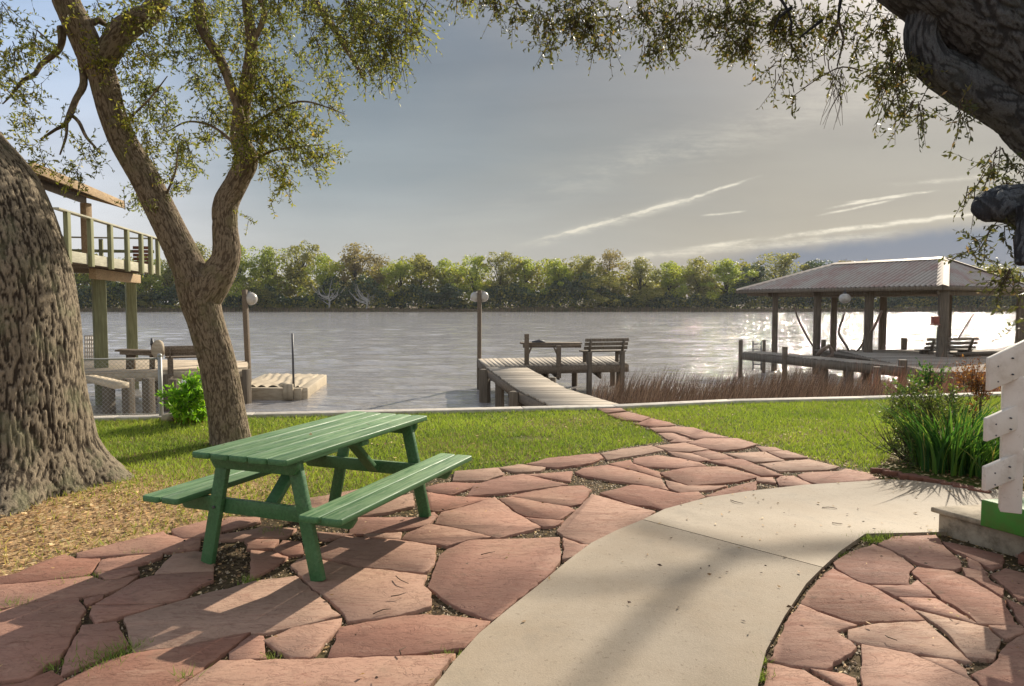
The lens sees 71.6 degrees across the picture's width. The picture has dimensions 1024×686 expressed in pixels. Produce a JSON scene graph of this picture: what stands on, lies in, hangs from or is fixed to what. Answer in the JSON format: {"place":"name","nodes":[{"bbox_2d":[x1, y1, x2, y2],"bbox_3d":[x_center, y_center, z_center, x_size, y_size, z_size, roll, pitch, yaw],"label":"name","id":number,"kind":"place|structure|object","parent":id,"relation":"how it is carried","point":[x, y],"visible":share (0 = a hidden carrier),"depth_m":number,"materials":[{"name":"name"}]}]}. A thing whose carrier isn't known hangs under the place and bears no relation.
{"place":"outdoors","nodes":[
{"label":"outdoors","id":0,"kind":"place"},
{"bbox_2d":[0,395,1000,682],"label":"grass","id":1,"kind":"structure","parent":0,"point":[670,413],"depth_m":8.94,"materials":[{"name":"green plant"}]},
{"bbox_2d":[0,397,1023,575],"bbox_3d":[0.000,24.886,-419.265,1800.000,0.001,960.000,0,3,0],"label":"ground","id":2,"kind":"structure","parent":0,"point":[18,557],"depth_m":7.18,"materials":[{"name":"green plant"}]},
{"bbox_2d":[161,413,176,421],"bbox_3d":[-4.939,1.082,10.323,0.296,0.152,0.244,0,3,0],"label":"stone","id":3,"kind":"object","parent":2,"relation":"on","point":[165,416],"visible":0.36,"depth_m":10.23,"materials":[{"name":"grey stone"}]},
{"bbox_2d":[154,366,206,424],"bbox_3d":[-4.596,0.737,10.033,0.829,0.814,0.978,-1,3,-21],"label":"shrub","id":4,"kind":"object","parent":2,"relation":"on","point":[186,400],"visible":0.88,"depth_m":9.91,"materials":[{"name":"green plant"}]},
{"bbox_2d":[0,0,390,445],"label":"oak tree","id":5,"kind":"object","parent":2,"relation":"on","point":[202,286],"visible":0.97,"depth_m":8.40,"materials":[{"name":"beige plant"}]},
{"bbox_2d":[0,0,480,517],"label":"oak tree","id":6,"kind":"object","parent":2,"relation":"on","point":[51,443],"visible":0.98,"depth_m":6.40,"materials":[{"name":"brown plant"}]},
{"bbox_2d":[0,403,1023,685],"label":"fallen leaves","id":7,"kind":"object","parent":2,"relation":"on","point":[36,523],"visible":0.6,"depth_m":5.53,"materials":[{"name":"brown plant"}]},
{"bbox_2d":[94,392,1000,421],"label":"seawall","id":8,"kind":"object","parent":2,"relation":"on","point":[474,409],"visible":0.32,"depth_m":11.31,"materials":[{"name":"concrete"}]},
{"bbox_2d":[84,353,163,416],"bbox_3d":[-7.434,0.696,10.087,4.635,1.045,0.069,-1,3,-10],"label":"chain link fence","id":9,"kind":"object","parent":8,"relation":"on","point":[160,378],"visible":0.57,"depth_m":10.41,"materials":[{"name":"metal"}]},
{"bbox_2d":[441,0,1023,341],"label":"oak tree","id":10,"kind":"object","parent":2,"relation":"on","point":[966,57],"visible":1,"depth_m":4.92,"materials":[{"name":"green plant"}]},
{"bbox_2d":[870,467,889,473],"bbox_3d":[3.693,1.286,7.130,0.171,0.067,0.089,1,3,13],"label":"edging brick","id":11,"kind":"object","parent":2,"relation":"on","point":[876,470],"visible":0.7,"depth_m":7.10,"materials":[{"name":"red brick"}]},
{"bbox_2d":[882,470,901,477],"bbox_3d":[3.753,1.293,7.013,0.170,0.066,0.085,2,4,30],"label":"edging brick","id":12,"kind":"object","parent":2,"relation":"on","point":[886,473],"visible":0.71,"depth_m":6.99,"materials":[{"name":"red brick"}]},
{"bbox_2d":[859,371,937,461],"bbox_3d":[4.228,0.873,7.764,0.716,1.101,0.950,2,4,31],"label":"twiggy shrub","id":13,"kind":"object","parent":2,"relation":"on","point":[890,440],"visible":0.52,"depth_m":7.71,"materials":[{"name":"green plant"}]},
{"bbox_2d":[898,473,917,479],"bbox_3d":[3.840,1.300,6.881,0.170,0.063,0.085,1,3,14],"label":"edging brick","id":14,"kind":"object","parent":2,"relation":"on","point":[902,476],"visible":0.63,"depth_m":6.86,"materials":[{"name":"red brick"}]},
{"bbox_2d":[909,474,929,481],"bbox_3d":[3.901,1.304,6.808,0.171,0.064,0.087,2,4,33],"label":"edging brick","id":15,"kind":"object","parent":2,"relation":"on","point":[912,477],"visible":0.62,"depth_m":6.79,"materials":[{"name":"red brick"}]},
{"bbox_2d":[892,357,951,427],"bbox_3d":[5.215,0.706,8.798,1.214,1.038,0.604,-2,4,-33],"label":"shrub","id":16,"kind":"object","parent":2,"relation":"on","point":[928,378],"visible":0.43,"depth_m":8.63,"materials":[{"name":"green plant"}]},
{"bbox_2d":[876,373,977,470],"bbox_3d":[4.514,0.867,7.732,0.959,1.098,1.463,2,4,37],"label":"shrub","id":17,"kind":"object","parent":2,"relation":"on","point":[929,405],"visible":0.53,"depth_m":7.65,"materials":[{"name":"green plant"}]},
{"bbox_2d":[860,391,1000,476],"bbox_3d":[4.552,0.914,7.281,1.822,0.758,1.722,0,3,0],"label":"iris clump","id":18,"kind":"object","parent":2,"relation":"on","point":[932,446],"visible":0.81,"depth_m":7.13,"materials":[{"name":"green plant"}]},
{"bbox_2d":[923,477,944,483],"bbox_3d":[3.977,1.311,6.689,0.172,0.066,0.087,3,4,42],"label":"edging brick","id":19,"kind":"object","parent":2,"relation":"on","point":[930,480],"visible":0.51,"depth_m":6.67,"materials":[{"name":"red brick"}]},
{"bbox_2d":[932,424,999,478],"bbox_3d":[4.718,1.080,6.980,1.181,0.461,1.121,0,3,0],"label":"iris clump","id":20,"kind":"object","parent":2,"relation":"on","point":[978,463],"visible":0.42,"depth_m":6.91,"materials":[{"name":"green plant"}]},
{"bbox_2d":[948,354,1000,425],"bbox_3d":[5.713,0.668,8.726,0.632,1.125,1.488,2,4,31],"label":"shrub","id":21,"kind":"object","parent":2,"relation":"on","point":[977,384],"visible":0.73,"depth_m":8.35,"materials":[{"name":"brown plant"}]},
{"bbox_2d":[0,0,1023,303],"label":"sky","id":22,"kind":"structure","parent":0,"point":[488,151],"materials":[{"name":"grey"}]},
{"bbox_2d":[44,410,1023,685],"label":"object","id":23,"kind":"structure","parent":0,"point":[436,600],"depth_m":4.62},
{"bbox_2d":[0,408,1023,685],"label":"flagstone paving","id":24,"kind":"structure","parent":23,"relation":"on","point":[206,634],"depth_m":4.11,"materials":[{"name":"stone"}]},
{"bbox_2d":[143,411,471,581],"bbox_3d":[-1.326,1.016,5.077,1.476,0.780,1.831,1,3,21],"label":"picnic table","id":25,"kind":"object","parent":24,"relation":"on","point":[286,453],"visible":1,"depth_m":4.58,"materials":[{"name":"green paint"}]},
{"bbox_2d":[931,340,1023,556],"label":"stairs","id":26,"kind":"structure","parent":24,"relation":"on","point":[997,525],"depth_m":4.46,"materials":[{"name":"wood"}]},
{"bbox_2d":[1018,551,1023,565],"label":"loose brick","id":27,"kind":"object","parent":24,"relation":"on","point":[1021,558],"visible":1,"depth_m":4.59,"materials":[{"name":"red brick"}]},
{"bbox_2d":[938,481,961,484],"bbox_3d":[4.041,1.318,6.554,0.170,0.064,0.086,1,3,15],"label":"edging brick","id":28,"kind":"object","parent":23,"relation":"on","point":[945,483],"visible":0.46,"depth_m":6.53,"materials":[{"name":"red brick"}]},
{"bbox_2d":[952,484,973,488],"bbox_3d":[4.096,1.324,6.448,0.171,0.062,0.086,2,4,27],"label":"edging brick","id":29,"kind":"object","parent":23,"relation":"on","point":[961,486],"visible":0.5,"depth_m":6.43,"materials":[{"name":"red brick"}]},
{"bbox_2d":[968,487,991,492],"bbox_3d":[4.159,1.331,6.319,0.088,0.066,0.173,-3,4,-44],"label":"edging brick","id":30,"kind":"object","parent":23,"relation":"on","point":[979,490],"visible":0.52,"depth_m":6.29,"materials":[{"name":"red brick"}]},
{"bbox_2d":[80,312,1015,415],"bbox_3d":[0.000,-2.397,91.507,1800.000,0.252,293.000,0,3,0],"label":"water","id":31,"kind":"structure","parent":0,"point":[388,360],"depth_m":48.49,"materials":[{"name":"grey liquid"}]},
{"bbox_2d":[27,162,160,404],"bbox_3d":[-13.813,-1.164,18.373,7.530,7.645,9.180,-1,3,-11],"label":"boathouse","id":32,"kind":"object","parent":31,"relation":"in","point":[100,269],"visible":0.7,"depth_m":18.57,"materials":[{"name":"wood"}]},
{"bbox_2d":[84,359,251,415],"bbox_3d":[-9.673,1.592,19.614,4.656,2.003,8.388,-2,4,-32],"label":"wooden dock","id":33,"kind":"object","parent":31,"relation":"in","point":[180,367],"visible":0.44,"depth_m":17.45,"materials":[{"name":"grey wood"}]},
{"bbox_2d":[84,335,93,360],"bbox_3d":[-11.266,0.142,19.022,0.397,0.701,0.050,0,3,0],"label":"lattice screen","id":34,"kind":"object","parent":33,"relation":"on","point":[90,348],"visible":0.62,"depth_m":19.01,"materials":[{"name":"white paint"}]},
{"bbox_2d":[115,349,154,368],"bbox_3d":[-9.537,0.415,18.254,1.056,0.530,0.500,-1,3,-11],"label":"work table","id":35,"kind":"object","parent":33,"relation":"on","point":[130,353],"visible":0.68,"depth_m":18.20,"materials":[{"name":"grey wood"}]},
{"bbox_2d":[151,340,164,360],"bbox_3d":[-8.982,0.185,18.038,0.349,0.529,0.239,0,3,0],"label":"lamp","id":36,"kind":"object","parent":35,"relation":"hanging from","point":[157,347],"visible":0.72,"depth_m":17.96,"materials":[{"name":"white glass"}]},
{"bbox_2d":[164,346,196,373],"bbox_3d":[-8.351,1.210,18.317,1.026,2.310,0.635,-1,3,-23],"label":"dock bench","id":37,"kind":"object","parent":33,"relation":"on","point":[171,352],"visible":0.47,"depth_m":17.99,"materials":[{"name":"wood"}]},
{"bbox_2d":[242,290,257,381],"bbox_3d":[-7.609,0.289,20.768,0.390,3.681,0.380,0,3,0],"label":"lamp post","id":38,"kind":"object","parent":33,"relation":"on","point":[250,298],"visible":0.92,"depth_m":20.56,"materials":[{"name":"brown wood"}]},
{"bbox_2d":[251,373,326,399],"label":"floating platform","id":39,"kind":"structure","parent":31,"relation":"on","point":[309,384],"depth_m":20.00,"materials":[{"name":"beige plastic"}]},
{"bbox_2d":[291,333,294,386],"bbox_3d":[-6.055,0.814,19.676,0.072,2.164,0.065,1,3,23],"label":"mooring pole","id":40,"kind":"object","parent":39,"relation":"on","point":[293,376],"visible":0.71,"depth_m":19.63,"materials":[{"name":"grey metal"}]},
{"bbox_2d":[477,356,628,406],"bbox_3d":[1.145,1.726,17.367,4.460,1.983,11.458,0,3,0],"label":"wooden dock","id":41,"kind":"object","parent":31,"relation":"in","point":[521,384],"visible":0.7,"depth_m":17.71,"materials":[{"name":"grey wood"}]},
{"bbox_2d":[470,290,488,359],"bbox_3d":[-1.006,0.210,22.103,0.570,3.690,0.345,0,3,0],"label":"lamp post","id":42,"kind":"object","parent":41,"relation":"attached to","point":[479,297],"visible":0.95,"depth_m":21.90,"materials":[{"name":"brown wood"}]},
{"bbox_2d":[520,334,581,377],"bbox_3d":[1.131,0.343,19.970,1.879,1.236,0.725,-1,3,-15],"label":"work table","id":43,"kind":"object","parent":41,"relation":"on","point":[556,346],"visible":1,"depth_m":19.68,"materials":[{"name":"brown wood"}]},
{"bbox_2d":[579,338,628,395],"bbox_3d":[2.616,1.057,20.217,1.292,2.405,0.637,-1,3,-13],"label":"dock bench","id":44,"kind":"object","parent":41,"relation":"on","point":[598,344],"visible":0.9,"depth_m":19.99,"materials":[{"name":"grey wood"}]},
{"bbox_2d":[586,361,964,403],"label":"reeds","id":45,"kind":"object","parent":31,"relation":"in","point":[789,389],"visible":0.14,"depth_m":16.00,"materials":[{"name":"brown plant"}]},
{"bbox_2d":[738,338,918,388],"bbox_3d":[10.345,1.157,23.822,5.437,2.408,8.533,2,4,26],"label":"dock","id":46,"kind":"object","parent":31,"relation":"in","point":[763,356],"visible":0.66,"depth_m":21.86,"materials":[{"name":"grey wood"}]},
{"bbox_2d":[752,341,761,369],"bbox_3d":[8.854,0.459,25.665,0.358,1.067,0.038,0,3,0],"label":"dock ladder","id":47,"kind":"object","parent":46,"relation":"attached to","point":[753,349],"visible":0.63,"depth_m":25.66,"materials":[{"name":"grey metal"}]},
{"bbox_2d":[735,257,1023,386],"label":"boathouse","id":48,"kind":"object","parent":31,"relation":"in","point":[883,280],"visible":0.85,"depth_m":24.91,"materials":[{"name":"metal"}]},
{"bbox_2d":[794,306,813,345],"bbox_3d":[10.474,-0.596,25.506,0.742,1.444,0.060,0,3,0],"label":"lift strap","id":49,"kind":"object","parent":48,"relation":"hanging from","point":[802,326],"visible":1,"depth_m":25.49,"materials":[{"name":"fabric"}]},
{"bbox_2d":[816,344,833,356],"bbox_3d":[10.245,0.346,23.255,0.592,0.629,0.139,0,3,0],"label":"lift strap","id":50,"kind":"object","parent":48,"relation":"hanging from","point":[823,349],"visible":0.73,"depth_m":23.20,"materials":[{"name":"fabric"}]},
{"bbox_2d":[839,289,850,302],"bbox_3d":[11.505,-1.620,24.548,0.399,0.496,0.399,0,3,0],"label":"hanging lamp","id":51,"kind":"object","parent":48,"relation":"hanging from","point":[844,297],"visible":1,"depth_m":24.43,"materials":[{"name":"white glass"}]},
{"bbox_2d":[837,313,862,350],"bbox_3d":[11.955,-0.324,25.020,1.009,1.479,0.080,0,3,0],"label":"lift strap","id":52,"kind":"object","parent":48,"relation":"hanging from","point":[841,338],"visible":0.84,"depth_m":25.00,"materials":[{"name":"fabric"}]},
{"bbox_2d":[870,310,882,332],"bbox_3d":[12.308,-0.726,23.997,0.436,0.777,0.089,0,3,0],"label":"lift strap","id":53,"kind":"object","parent":48,"relation":"hanging from","point":[876,321],"visible":1,"depth_m":23.97,"materials":[{"name":"fabric"}]},
{"bbox_2d":[930,316,939,324],"bbox_3d":[13.162,-0.692,22.096,0.220,0.265,0.200,0,3,0],"label":"sign","id":54,"kind":"object","parent":48,"relation":"attached to","point":[934,320],"visible":1,"depth_m":22.02,"materials":[{"name":"red metal"}]},
{"bbox_2d":[958,298,988,338],"bbox_3d":[14.663,-0.772,22.592,0.944,1.304,0.033,0,3,0],"label":"fishing rod","id":55,"kind":"object","parent":48,"relation":"attached to","point":[970,319],"visible":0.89,"depth_m":22.59,"materials":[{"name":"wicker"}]},
{"bbox_2d":[815,349,1000,392],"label":"boathouse deck","id":56,"kind":"structure","parent":31,"relation":"in","point":[890,356],"depth_m":21.76,"materials":[{"name":"grey wood"}]},
{"bbox_2d":[914,337,978,354],"bbox_3d":[14.586,0.087,23.819,2.063,0.545,0.637,-1,3,-14],"label":"dock bench","id":57,"kind":"object","parent":56,"relation":"on","point":[931,349],"visible":0.89,"depth_m":23.70,"materials":[{"name":"wood"}]},
{"bbox_2d":[949,351,998,356],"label":"boarding walk","id":58,"kind":"structure","parent":56,"relation":"on","point":[977,353],"depth_m":22.50,"materials":[{"name":"grey wood"}]},
{"bbox_2d":[854,353,1000,393],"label":"reeds","id":59,"kind":"object","parent":31,"relation":"in","point":[957,386],"visible":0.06,"depth_m":17.03,"materials":[{"name":"plant"}]},
{"bbox_2d":[80,304,1015,311],"bbox_3d":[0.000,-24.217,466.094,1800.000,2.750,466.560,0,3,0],"label":"bank","id":60,"kind":"structure","parent":0,"point":[428,310],"depth_m":237.50,"materials":[{"name":"green plant"}]},
{"bbox_2d":[74,273,107,301],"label":"tree","id":61,"kind":"object","parent":60,"relation":"on","point":[78,280],"visible":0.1,"depth_m":246.31,"materials":[{"name":"green plant"}]},
{"bbox_2d":[119,292,158,307],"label":"tree","id":62,"kind":"object","parent":60,"relation":"on","point":[141,303],"visible":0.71,"depth_m":237.30,"materials":[{"name":"green plant"}]},
{"bbox_2d":[109,259,174,297],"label":"tree","id":63,"kind":"object","parent":60,"relation":"on","point":[144,282],"visible":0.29,"depth_m":240.53,"materials":[{"name":"green plant"}]},
{"bbox_2d":[142,258,178,300],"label":"tree","id":64,"kind":"object","parent":60,"relation":"on","point":[169,284],"visible":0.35,"depth_m":245.29,"materials":[{"name":"green plant"}]},
{"bbox_2d":[196,241,211,258],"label":"tree","id":65,"kind":"object","parent":60,"relation":"on","point":[200,248],"visible":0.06,"depth_m":250.78,"materials":[{"name":"green plant"}]},
{"bbox_2d":[227,245,264,302],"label":"tree","id":66,"kind":"object","parent":60,"relation":"on","point":[240,276],"visible":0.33,"depth_m":241.25,"materials":[{"name":"green plant"}]},
{"bbox_2d":[239,245,293,304],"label":"tree","id":67,"kind":"object","parent":60,"relation":"on","point":[268,267],"visible":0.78,"depth_m":245.06,"materials":[{"name":"green plant"}]},
{"bbox_2d":[255,288,284,307],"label":"tree","id":68,"kind":"object","parent":60,"relation":"on","point":[267,296],"visible":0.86,"depth_m":237.47,"materials":[{"name":"green plant"}]},
{"bbox_2d":[263,239,329,307],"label":"tree","id":69,"kind":"object","parent":60,"relation":"on","point":[308,256],"visible":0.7,"depth_m":248.54,"materials":[{"name":"green plant"}]},
{"bbox_2d":[298,253,344,303],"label":"tree","id":70,"kind":"object","parent":60,"relation":"on","point":[324,272],"visible":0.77,"depth_m":241.47,"materials":[{"name":"green plant"}]},
{"bbox_2d":[311,281,343,307],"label":"bare tree","id":71,"kind":"object","parent":60,"relation":"on","point":[328,298],"visible":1,"depth_m":237.79,"materials":[{"name":"grey wood"}]},
{"bbox_2d":[314,242,384,307],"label":"tree","id":72,"kind":"object","parent":60,"relation":"on","point":[355,265],"visible":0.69,"depth_m":245.37,"materials":[{"name":"green plant"}]},
{"bbox_2d":[352,283,375,307],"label":"bare tree","id":73,"kind":"object","parent":60,"relation":"on","point":[365,299],"visible":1,"depth_m":237.73,"materials":[{"name":"grey wood"}]},
{"bbox_2d":[356,253,403,291],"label":"tree","id":74,"kind":"object","parent":60,"relation":"on","point":[375,260],"visible":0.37,"depth_m":249.30,"materials":[{"name":"green plant"}]},
{"bbox_2d":[377,259,428,308],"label":"tree","id":75,"kind":"object","parent":60,"relation":"on","point":[401,267],"visible":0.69,"depth_m":241.94,"materials":[{"name":"green plant"}]},
{"bbox_2d":[397,253,442,303],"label":"tree","id":76,"kind":"object","parent":60,"relation":"on","point":[420,264],"visible":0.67,"depth_m":245.64,"materials":[{"name":"green plant"}]},
{"bbox_2d":[424,257,467,301],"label":"tree","id":77,"kind":"object","parent":60,"relation":"on","point":[441,263],"visible":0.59,"depth_m":248.52,"materials":[{"name":"green plant"}]},
{"bbox_2d":[423,283,471,308],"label":"tree","id":78,"kind":"object","parent":60,"relation":"on","point":[448,288],"visible":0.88,"depth_m":237.88,"materials":[{"name":"green plant"}]},
{"bbox_2d":[452,254,492,301],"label":"tree","id":79,"kind":"object","parent":60,"relation":"on","point":[478,284],"visible":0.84,"depth_m":241.82,"materials":[{"name":"green plant"}]},
{"bbox_2d":[470,250,521,302],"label":"tree","id":80,"kind":"object","parent":60,"relation":"on","point":[500,261],"visible":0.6,"depth_m":245.96,"materials":[{"name":"green plant"}]},
{"bbox_2d":[501,256,539,302],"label":"tree","id":81,"kind":"object","parent":60,"relation":"on","point":[524,268],"visible":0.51,"depth_m":248.51,"materials":[{"name":"green plant"}]},
{"bbox_2d":[80,304,1013,311],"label":"reeds","id":82,"kind":"object","parent":60,"relation":"on","point":[933,308],"visible":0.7,"depth_m":237.31,"materials":[{"name":"green plant"}]},
{"bbox_2d":[74,253,1023,310],"bbox_3d":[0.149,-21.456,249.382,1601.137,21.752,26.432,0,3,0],"label":"wood","id":83,"kind":"object","parent":60,"relation":"on","point":[736,297],"visible":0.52,"depth_m":238.88,"materials":[{"name":"green plant"}]},
{"bbox_2d":[528,258,586,307],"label":"tree","id":84,"kind":"object","parent":60,"relation":"on","point":[552,272],"visible":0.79,"depth_m":240.90,"materials":[{"name":"green plant"}]},
{"bbox_2d":[565,254,603,306],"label":"tree","id":85,"kind":"object","parent":60,"relation":"on","point":[586,263],"visible":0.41,"depth_m":245.16,"materials":[{"name":"green plant"}]},
{"bbox_2d":[577,275,629,306],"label":"tree","id":86,"kind":"object","parent":60,"relation":"on","point":[600,280],"visible":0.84,"depth_m":237.18,"materials":[{"name":"green plant"}]},
{"bbox_2d":[582,248,634,305],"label":"tree","id":87,"kind":"object","parent":60,"relation":"on","point":[608,257],"visible":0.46,"depth_m":249.02,"materials":[{"name":"green plant"}]},
{"bbox_2d":[604,256,674,304],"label":"tree","id":88,"kind":"object","parent":60,"relation":"on","point":[639,268],"visible":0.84,"depth_m":241.31,"materials":[{"name":"green plant"}]},
{"bbox_2d":[628,286,671,306],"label":"tree","id":89,"kind":"object","parent":60,"relation":"on","point":[636,292],"visible":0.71,"depth_m":236.54,"materials":[{"name":"green plant"}]},
{"bbox_2d":[641,260,694,297],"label":"tree","id":90,"kind":"object","parent":60,"relation":"on","point":[666,283],"visible":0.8,"depth_m":243.96,"materials":[{"name":"green plant"}]},
{"bbox_2d":[663,256,722,296],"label":"tree","id":91,"kind":"object","parent":60,"relation":"on","point":[697,262],"visible":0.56,"depth_m":247.40,"materials":[{"name":"green plant"}]},
{"bbox_2d":[699,258,758,307],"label":"tree","id":92,"kind":"object","parent":60,"relation":"on","point":[725,277],"visible":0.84,"depth_m":240.38,"materials":[{"name":"green plant"}]},
{"bbox_2d":[723,263,770,308],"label":"tree","id":93,"kind":"object","parent":60,"relation":"on","point":[760,273],"visible":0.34,"depth_m":245.21,"materials":[{"name":"green plant"}]},
{"bbox_2d":[756,252,809,297],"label":"tree","id":94,"kind":"object","parent":60,"relation":"on","point":[786,261],"visible":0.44,"depth_m":249.34,"materials":[{"name":"green plant"}]},
{"bbox_2d":[781,259,832,308],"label":"tree","id":95,"kind":"object","parent":60,"relation":"on","point":[814,265],"visible":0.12,"depth_m":242.54,"materials":[{"name":"green plant"}]},
{"bbox_2d":[916,296,983,301],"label":"tree","id":96,"kind":"object","parent":60,"relation":"on","point":[955,296],"visible":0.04,"depth_m":236.60,"materials":[{"name":"green plant"}]},
{"bbox_2d":[971,262,1023,305],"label":"tree","id":97,"kind":"object","parent":60,"relation":"on","point":[1004,267],"visible":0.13,"depth_m":245.05,"materials":[{"name":"green plant"}]},
{"bbox_2d":[435,479,1023,685],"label":"concrete path","id":98,"kind":"structure","parent":0,"point":[585,623],"depth_m":4.14,"materials":[{"name":"beige concrete"}]}
]}

